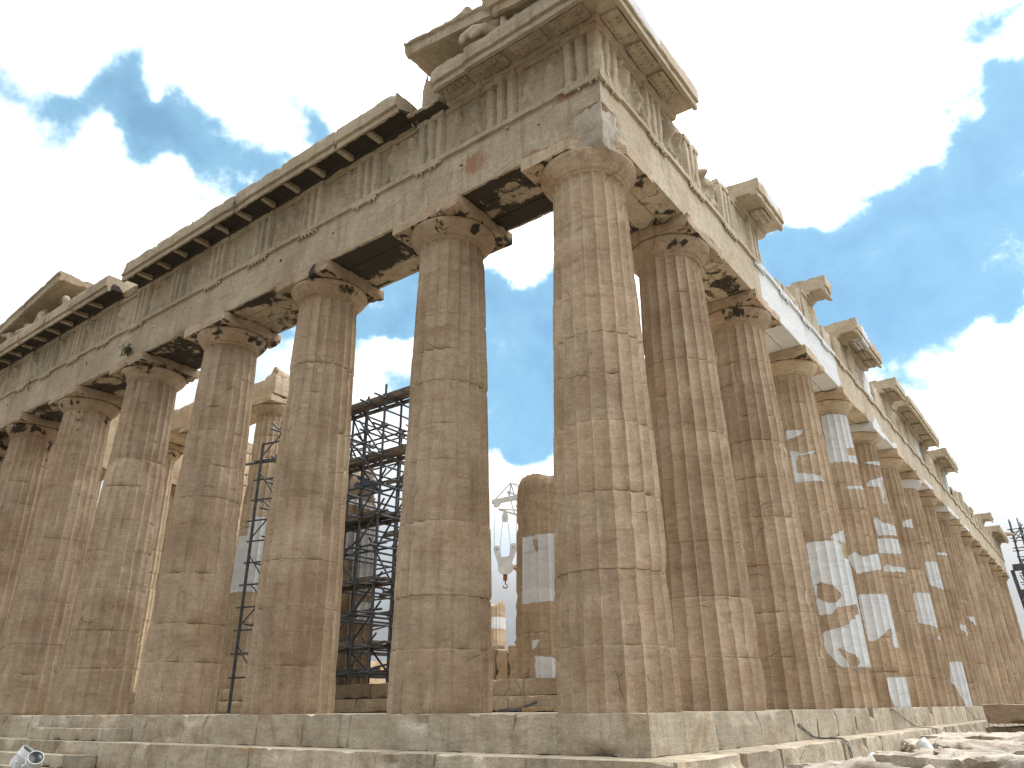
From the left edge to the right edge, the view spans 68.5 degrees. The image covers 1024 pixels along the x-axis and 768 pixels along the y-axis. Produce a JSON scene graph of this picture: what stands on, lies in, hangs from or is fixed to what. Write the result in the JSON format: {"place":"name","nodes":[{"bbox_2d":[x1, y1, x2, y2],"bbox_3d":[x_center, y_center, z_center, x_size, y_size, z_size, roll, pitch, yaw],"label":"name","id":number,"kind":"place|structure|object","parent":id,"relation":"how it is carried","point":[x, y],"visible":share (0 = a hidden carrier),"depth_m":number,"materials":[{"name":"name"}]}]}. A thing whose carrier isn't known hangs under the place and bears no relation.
{"place":"outdoors","nodes":[
{"label":"outdoors","id":0,"kind":"place"},
{"bbox_2d":[236,442,386,683],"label":"wall","id":1,"kind":"structure","parent":0,"point":[246,472],"depth_m":35.98,"materials":[{"name":"stone"}]},
{"bbox_2d":[491,600,505,648],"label":"fluted column","id":2,"kind":"structure","parent":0,"point":[498,627],"depth_m":53.82,"materials":[{"name":"stone"}]},
{"bbox_2d":[0,0,1023,661],"label":"sky","id":3,"kind":"structure","parent":0,"point":[886,137],"materials":[{"name":"white"}]},
{"bbox_3d":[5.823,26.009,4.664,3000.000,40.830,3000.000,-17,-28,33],"label":"ground","id":4,"kind":"structure","parent":0,"visible":0},
{"bbox_2d":[9,745,33,767],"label":"floodlight","id":5,"kind":"object","parent":4,"relation":"on","point":[18,759],"visible":0.75,"depth_m":16.36,"materials":[{"name":"white metal"}]},
{"bbox_2d":[21,751,43,767],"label":"floodlight","id":6,"kind":"object","parent":4,"relation":"on","point":[34,759],"visible":1,"depth_m":16.10,"materials":[{"name":"white metal"}]},
{"bbox_2d":[0,706,1023,767],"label":"stepped platform","id":7,"kind":"structure","parent":4,"relation":"on","point":[702,739],"depth_m":13.12,"materials":[{"name":"stone"}]},
{"bbox_2d":[0,437,9,471],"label":"fluted column","id":8,"kind":"structure","parent":7,"relation":"on","point":[4,443],"depth_m":30.79,"materials":[{"name":"stone"}]},
{"bbox_2d":[0,412,60,642],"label":"fluted column","id":9,"kind":"structure","parent":7,"relation":"on","point":[25,465],"depth_m":27.92,"materials":[{"name":"stone"}]},
{"bbox_2d":[0,750,75,767],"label":"step block","id":10,"kind":"structure","parent":7,"relation":"on","point":[53,760],"depth_m":17.18,"materials":[{"name":"stone"}]},
{"bbox_2d":[0,384,123,714],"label":"fluted column","id":11,"kind":"structure","parent":7,"relation":"on","point":[33,640],"depth_m":24.32,"materials":[{"name":"stone"}]},
{"bbox_2d":[28,727,108,740],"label":"step block","id":12,"kind":"structure","parent":7,"relation":"on","point":[82,734],"depth_m":18.30,"materials":[{"name":"stone"}]},
{"bbox_2d":[62,754,96,767],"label":"step block","id":13,"kind":"structure","parent":7,"relation":"on","point":[81,761],"depth_m":16.49,"materials":[{"name":"stone"}]},
{"bbox_2d":[84,461,107,559],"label":"fluted column","id":14,"kind":"structure","parent":7,"relation":"on","point":[103,470],"depth_m":33.80,"materials":[{"name":"stone"}]},
{"bbox_2d":[101,728,131,741],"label":"step block","id":15,"kind":"structure","parent":7,"relation":"on","point":[116,734],"depth_m":17.20,"materials":[{"name":"stone"}]},
{"bbox_2d":[48,351,199,714],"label":"fluted column","id":16,"kind":"structure","parent":7,"relation":"on","point":[95,674],"depth_m":21.83,"materials":[{"name":"stone"}]},
{"bbox_2d":[155,478,177,593],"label":"fluted column","id":17,"kind":"structure","parent":7,"relation":"on","point":[172,493],"depth_m":36.03,"materials":[{"name":"stone"}]},
{"bbox_2d":[132,310,281,714],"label":"fluted column","id":18,"kind":"structure","parent":7,"relation":"on","point":[181,669],"depth_m":19.42,"materials":[{"name":"stone"}]},
{"bbox_2d":[227,434,280,713],"bbox_3d":[-7.725,5.236,21.776,2.868,7.896,0.354,-12,-26,25],"label":"scaffold mast","id":19,"kind":"object","parent":7,"relation":"on","point":[248,562],"visible":0.47,"depth_m":21.66,"materials":[{"name":"metal"}]},
{"bbox_2d":[240,259,383,714],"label":"fluted column","id":20,"kind":"structure","parent":7,"relation":"on","point":[292,655],"depth_m":17.00,"materials":[{"name":"stone"}]},
{"bbox_2d":[126,677,557,713],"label":"cella platform","id":21,"kind":"structure","parent":7,"relation":"on","point":[507,693],"depth_m":18.85,"materials":[{"name":"stone"}]},
{"bbox_2d":[130,443,184,691],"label":"fluted column","id":22,"kind":"structure","parent":21,"relation":"on","point":[175,452],"depth_m":30.59,"materials":[{"name":"stone"}]},
{"bbox_2d":[180,424,189,434],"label":"fluted column","id":23,"kind":"structure","parent":21,"relation":"on","point":[184,430],"depth_m":30.16,"materials":[{"name":"stone"}]},
{"bbox_2d":[220,393,286,688],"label":"fluted column","id":24,"kind":"structure","parent":21,"relation":"on","point":[267,410],"depth_m":25.67,"materials":[{"name":"stone"}]},
{"bbox_2d":[169,375,288,445],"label":"beam","id":25,"kind":"structure","parent":24,"relation":"on","point":[277,385],"depth_m":29.77,"materials":[{"name":"stone"}]},
{"bbox_2d":[265,367,289,380],"bbox_3d":[-8.683,-0.178,28.043,0.846,0.604,0.936,-17,-28,33],"label":"rough capstone","id":26,"kind":"object","parent":25,"relation":"on","point":[279,372],"visible":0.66,"depth_m":27.71,"materials":[{"name":"stone"}]},
{"bbox_2d":[244,384,409,683],"bbox_3d":[-4.421,4.678,22.682,6.609,8.184,3.840,-17,-28,33],"label":"scaffolding","id":27,"kind":"object","parent":21,"relation":"on","point":[366,520],"visible":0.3,"depth_m":21.41,"materials":[{"name":"metal"}]},
{"bbox_2d":[336,497,375,684],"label":"fluted column","id":28,"kind":"structure","parent":21,"relation":"on","point":[365,569],"depth_m":22.15,"materials":[{"name":"stone"}]},
{"bbox_2d":[349,467,377,500],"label":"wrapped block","id":29,"kind":"structure","parent":28,"relation":"on","point":[354,480],"depth_m":23.74,"materials":[{"name":"stone"}]},
{"bbox_2d":[492,645,504,679],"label":"upright slab","id":30,"kind":"structure","parent":21,"relation":"on","point":[494,655],"depth_m":24.53,"materials":[{"name":"stone"}]},
{"bbox_2d":[496,649,509,679],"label":"upright slab","id":31,"kind":"structure","parent":21,"relation":"on","point":[503,666],"depth_m":24.26,"materials":[{"name":"stone"}]},
{"bbox_2d":[492,482,518,515],"bbox_3d":[6.844,11.363,42.348,1.533,11.321,24.623,-17,-28,33],"label":"crane","id":32,"kind":"object","parent":21,"relation":"on","point":[496,502],"visible":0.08,"depth_m":34.79,"materials":[{"name":"white paint"}]},
{"bbox_2d":[493,509,516,588],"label":"hook block","id":33,"kind":"structure","parent":32,"relation":"hanging from","point":[505,566],"depth_m":33.58,"materials":[{"name":"white paint"}]},
{"bbox_2d":[508,645,515,678],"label":"upright slab","id":34,"kind":"structure","parent":21,"relation":"on","point":[512,656],"depth_m":24.08,"materials":[{"name":"stone"}]},
{"bbox_2d":[516,473,556,678],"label":"fluted column","id":35,"kind":"structure","parent":21,"relation":"on","point":[536,637],"depth_m":18.03,"materials":[{"name":"stone"}]},
{"bbox_2d":[387,192,512,713],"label":"fluted column","id":36,"kind":"structure","parent":7,"relation":"on","point":[441,655],"depth_m":14.58,"materials":[{"name":"stone"}]},
{"bbox_2d":[0,0,600,438],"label":"entablature","id":37,"kind":"structure","parent":36,"relation":"on","point":[516,90],"depth_m":19.24,"materials":[{"name":"stone"}]},
{"bbox_2d":[1,330,16,339],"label":"horse head sculpture","id":38,"kind":"object","parent":37,"relation":"on","point":[8,335],"visible":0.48,"depth_m":30.49,"materials":[{"name":"stone"}]},
{"bbox_2d":[15,309,48,333],"bbox_3d":[-18.834,-2.393,29.628,2.005,0.825,0.550,-14,-27,29],"label":"reclining figure sculpture","id":39,"kind":"object","parent":37,"relation":"on","point":[42,313],"visible":0.46,"depth_m":29.32,"materials":[{"name":"stone"}]},
{"bbox_2d":[0,271,92,343],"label":"gable corner","id":40,"kind":"object","parent":37,"relation":"on","point":[53,290],"visible":0.33,"depth_m":29.48,"materials":[{"name":"stone"}]},
{"bbox_2d":[62,296,69,303],"bbox_3d":[-16.692,-2.843,28.219,0.561,1.034,0.529,-17,-28,33],"label":"bust sculpture","id":41,"kind":"object","parent":37,"relation":"on","point":[65,299],"visible":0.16,"depth_m":28.24,"materials":[{"name":"stone"}]},
{"bbox_2d":[117,341,131,356],"bbox_3d":[-12.389,-1.136,24.093,0.562,0.560,0.465,-2,-23,4],"label":"caper tuft","id":42,"kind":"object","parent":37,"relation":"attached to","point":[128,349],"visible":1,"depth_m":24.06,"materials":[{"name":"green plant"}]},
{"bbox_2d":[403,0,537,106],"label":"gable corner","id":43,"kind":"object","parent":37,"relation":"on","point":[429,52],"visible":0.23,"depth_m":17.80,"materials":[{"name":"stone"}]},
{"bbox_2d":[451,6,471,19],"bbox_3d":[-1.250,-8.561,17.801,0.800,0.473,0.462,-17,-28,33],"label":"roof ornament","id":44,"kind":"object","parent":43,"relation":"on","point":[466,9],"visible":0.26,"depth_m":17.57,"materials":[{"name":"stone"}]},
{"bbox_2d":[459,18,499,44],"bbox_3d":[-0.534,-7.941,16.893,1.281,0.752,0.428,4,-24,-11],"label":"horse head sculpture","id":45,"kind":"object","parent":43,"relation":"attached to","point":[484,28],"visible":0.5,"depth_m":16.80,"materials":[{"name":"stone"}]},
{"bbox_2d":[500,12,518,24],"bbox_3d":[-0.016,-7.917,16.551,0.506,0.574,0.277,-4,-24,7],"label":"sculpture stump","id":46,"kind":"object","parent":37,"relation":"on","point":[503,18],"visible":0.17,"depth_m":16.53,"materials":[{"name":"stone"}]},
{"bbox_2d":[497,700,537,711],"bbox_3d":[0.106,6.837,15.956,1.026,0.220,0.362,-17,-28,33],"label":"cable coil","id":47,"kind":"object","parent":7,"relation":"on","point":[518,708],"visible":0.8,"depth_m":15.81,"materials":[{"name":"black rubber"}]},
{"bbox_2d":[522,707,551,711],"bbox_3d":[0.514,6.692,15.451,0.595,0.098,0.262,-17,-28,33],"label":"timber block","id":48,"kind":"object","parent":7,"relation":"on","point":[530,709],"depth_m":15.37,"materials":[{"name":"brown wood"}]},
{"bbox_2d":[521,137,681,712],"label":"fluted column","id":49,"kind":"structure","parent":7,"relation":"on","point":[616,652],"depth_m":12.47,"materials":[{"name":"stone"}]},
{"bbox_2d":[572,101,625,151],"bbox_3d":[1.667,-4.820,15.170,0.978,1.082,1.028,-17,-28,33],"label":"mortar filling","id":50,"kind":"object","parent":49,"relation":"on","point":[593,126],"visible":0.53,"depth_m":14.76,"materials":[{"name":"white stone"}]},
{"bbox_2d":[630,212,766,710],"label":"fluted column","id":51,"kind":"structure","parent":7,"relation":"on","point":[720,665],"depth_m":15.33,"materials":[{"name":"stone"}]},
{"bbox_2d":[593,0,1008,571],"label":"entablature","id":52,"kind":"structure","parent":51,"relation":"on","point":[648,91],"depth_m":20.37,"materials":[{"name":"stone"}]},
{"bbox_2d":[1004,531,1014,535],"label":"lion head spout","id":53,"kind":"object","parent":52,"relation":"on","point":[1009,533],"visible":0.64,"depth_m":66.88,"materials":[{"name":"stone"}]},
{"bbox_2d":[707,288,833,709],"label":"fluted column","id":54,"kind":"structure","parent":7,"relation":"on","point":[790,650],"depth_m":18.54,"materials":[{"name":"stone"}]},
{"bbox_2d":[769,344,877,708],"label":"fluted column","id":55,"kind":"structure","parent":7,"relation":"on","point":[796,369],"depth_m":21.75,"materials":[{"name":"stone"}]},
{"bbox_2d":[797,723,852,757],"bbox_3d":[6.227,7.039,14.658,0.910,0.790,0.955,-17,-28,33],"label":"cable","id":56,"kind":"object","parent":7,"relation":"on","point":[816,737],"visible":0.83,"depth_m":14.82,"materials":[{"name":"grey rubber"}]},
{"bbox_2d":[814,387,911,707],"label":"fluted column","id":57,"kind":"structure","parent":7,"relation":"on","point":[836,407],"depth_m":24.92,"materials":[{"name":"stone"}]},
{"bbox_2d":[849,421,936,706],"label":"fluted column","id":58,"kind":"structure","parent":7,"relation":"on","point":[867,437],"depth_m":28.12,"materials":[{"name":"stone"}]},
{"bbox_2d":[886,707,935,733],"bbox_3d":[11.632,9.770,21.423,0.969,1.066,3.110,-17,-28,33],"label":"cable","id":59,"kind":"object","parent":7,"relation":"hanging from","point":[912,723],"visible":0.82,"depth_m":21.74,"materials":[{"name":"grey rubber"}]},
{"bbox_2d":[877,448,955,706],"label":"fluted column","id":60,"kind":"structure","parent":7,"relation":"on","point":[892,461],"depth_m":31.30,"materials":[{"name":"stone"}]},
{"bbox_2d":[899,470,972,705],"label":"fluted column","id":61,"kind":"structure","parent":7,"relation":"on","point":[912,482],"depth_m":34.52,"materials":[{"name":"stone"}]},
{"bbox_2d":[918,489,984,705],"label":"fluted column","id":62,"kind":"structure","parent":7,"relation":"on","point":[929,498],"depth_m":37.71,"materials":[{"name":"stone"}]},
{"bbox_2d":[935,505,995,703],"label":"fluted column","id":63,"kind":"structure","parent":7,"relation":"on","point":[944,513],"depth_m":40.90,"materials":[{"name":"stone"}]},
{"bbox_2d":[948,519,1005,703],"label":"fluted column","id":64,"kind":"structure","parent":7,"relation":"on","point":[957,526],"depth_m":44.08,"materials":[{"name":"stone"}]},
{"bbox_2d":[960,531,1013,703],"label":"fluted column","id":65,"kind":"structure","parent":7,"relation":"on","point":[967,538],"depth_m":47.28,"materials":[{"name":"stone"}]},
{"bbox_2d":[971,541,1020,703],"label":"fluted column","id":66,"kind":"structure","parent":7,"relation":"on","point":[977,548],"depth_m":50.41,"materials":[{"name":"stone"}]},
{"bbox_2d":[979,551,1023,703],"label":"fluted column","id":67,"kind":"structure","parent":7,"relation":"on","point":[985,556],"depth_m":53.72,"materials":[{"name":"stone"}]},
{"bbox_2d":[988,559,1023,690],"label":"fluted column","id":68,"kind":"structure","parent":7,"relation":"on","point":[993,564],"depth_m":57.09,"materials":[{"name":"stone"}]},
{"bbox_2d":[995,566,1023,668],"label":"fluted column","id":69,"kind":"structure","parent":7,"relation":"on","point":[999,571],"depth_m":60.69,"materials":[{"name":"stone"}]},
{"bbox_2d":[1002,572,1023,651],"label":"fluted column","id":70,"kind":"structure","parent":7,"relation":"on","point":[1005,576],"depth_m":63.66,"materials":[{"name":"stone"}]},
{"bbox_3d":[-14.154,11.107,38.443,1.998,10.428,1.999,-17,-28,33],"label":"fluted column","id":71,"kind":"object","parent":7,"relation":"on","visible":0},
{"bbox_2d":[103,414,182,478],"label":"beam","id":72,"kind":"structure","parent":71,"relation":"on","point":[111,436],"depth_m":34.72,"materials":[{"name":"stone"}]},
{"bbox_2d":[1007,518,1023,584],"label":"scaffolding","id":73,"kind":"object","parent":4,"relation":"on","point":[1020,528],"visible":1,"depth_m":68.17,"materials":[{"name":"metal"}]},
{"bbox_2d":[1010,559,1023,608],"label":"steel gantry","id":74,"kind":"object","parent":73,"relation":"attached to","point":[1019,567],"visible":1,"depth_m":66.35,"materials":[{"name":"grey metal"}]},
{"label":"terrain","id":75,"kind":"structure","parent":0,"visible":0},
{"bbox_2d":[786,756,922,767],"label":"rubble block","id":76,"kind":"object","parent":75,"relation":"on","point":[863,762],"depth_m":10.40,"materials":[{"name":"beige stone"}]},
{"bbox_2d":[912,748,934,752],"bbox_3d":[8.875,7.755,15.488,1.105,0.523,0.898,-7,-24,14],"label":"rubble block","id":77,"kind":"object","parent":75,"relation":"on","point":[915,750],"depth_m":15.77,"materials":[{"name":"beige stone"}]},
{"bbox_2d":[916,737,933,748],"bbox_3d":[9.021,8.177,16.312,0.360,0.921,0.327,-17,-28,33],"label":"block","id":78,"kind":"object","parent":75,"relation":"on","point":[923,742],"visible":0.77,"depth_m":16.39,"materials":[{"name":"white stone"}]},
{"bbox_2d":[876,749,989,756],"bbox_3d":[7.546,6.846,13.457,2.060,0.568,1.439,-10,-25,20],"label":"rubble block","id":79,"kind":"object","parent":75,"relation":"on","point":[920,752],"depth_m":13.66,"materials":[{"name":"beige stone"}]},
{"bbox_2d":[937,740,1023,752],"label":"rubble block","id":80,"kind":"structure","parent":79,"relation":"on","point":[972,744],"depth_m":14.27,"materials":[{"name":"beige stone"}]},
{"bbox_2d":[923,764,943,767],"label":"rubble block","id":81,"kind":"object","parent":75,"relation":"on","point":[929,766],"depth_m":8.80,"materials":[{"name":"beige stone"}]},
{"bbox_2d":[933,746,943,754],"bbox_3d":[7.835,6.593,12.822,1.070,0.735,0.994,9,-25,-21],"label":"rubble block","id":82,"kind":"object","parent":75,"relation":"on","point":[937,751],"depth_m":12.95,"materials":[{"name":"beige stone"}]},
{"bbox_2d":[872,748,1023,767],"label":"rubble block","id":83,"kind":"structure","parent":75,"relation":"on","point":[950,758],"depth_m":9.84,"materials":[{"name":"beige stone"}]},
{"bbox_2d":[902,735,1023,752],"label":"rubble block","id":84,"kind":"object","parent":75,"relation":"on","point":[908,745],"depth_m":17.33,"materials":[{"name":"beige stone"}]},
{"bbox_2d":[921,732,1023,739],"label":"rubble block","id":85,"kind":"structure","parent":75,"relation":"on","point":[992,735],"depth_m":19.85,"materials":[{"name":"beige stone"}]},
{"bbox_2d":[967,750,1008,753],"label":"rubble block","id":86,"kind":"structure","parent":75,"relation":"on","point":[1000,751],"depth_m":11.59,"materials":[{"name":"beige stone"}]},
{"bbox_2d":[963,749,1023,754],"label":"rubble block","id":87,"kind":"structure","parent":75,"relation":"on","point":[1019,753],"depth_m":11.63,"materials":[{"name":"beige stone"}]},
{"bbox_2d":[974,734,1023,741],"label":"rubble block","id":88,"kind":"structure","parent":75,"relation":"on","point":[1019,738],"depth_m":18.17,"materials":[{"name":"beige stone"}]},
{"bbox_2d":[985,725,1023,732],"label":"squared block","id":89,"kind":"object","parent":75,"relation":"on","point":[1009,729],"depth_m":22.79,"materials":[{"name":"stone"}]},
{"bbox_2d":[982,704,1023,723],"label":"squared block","id":90,"kind":"object","parent":89,"relation":"on","point":[1003,713],"depth_m":22.64,"materials":[{"name":"stone"}]}
]}

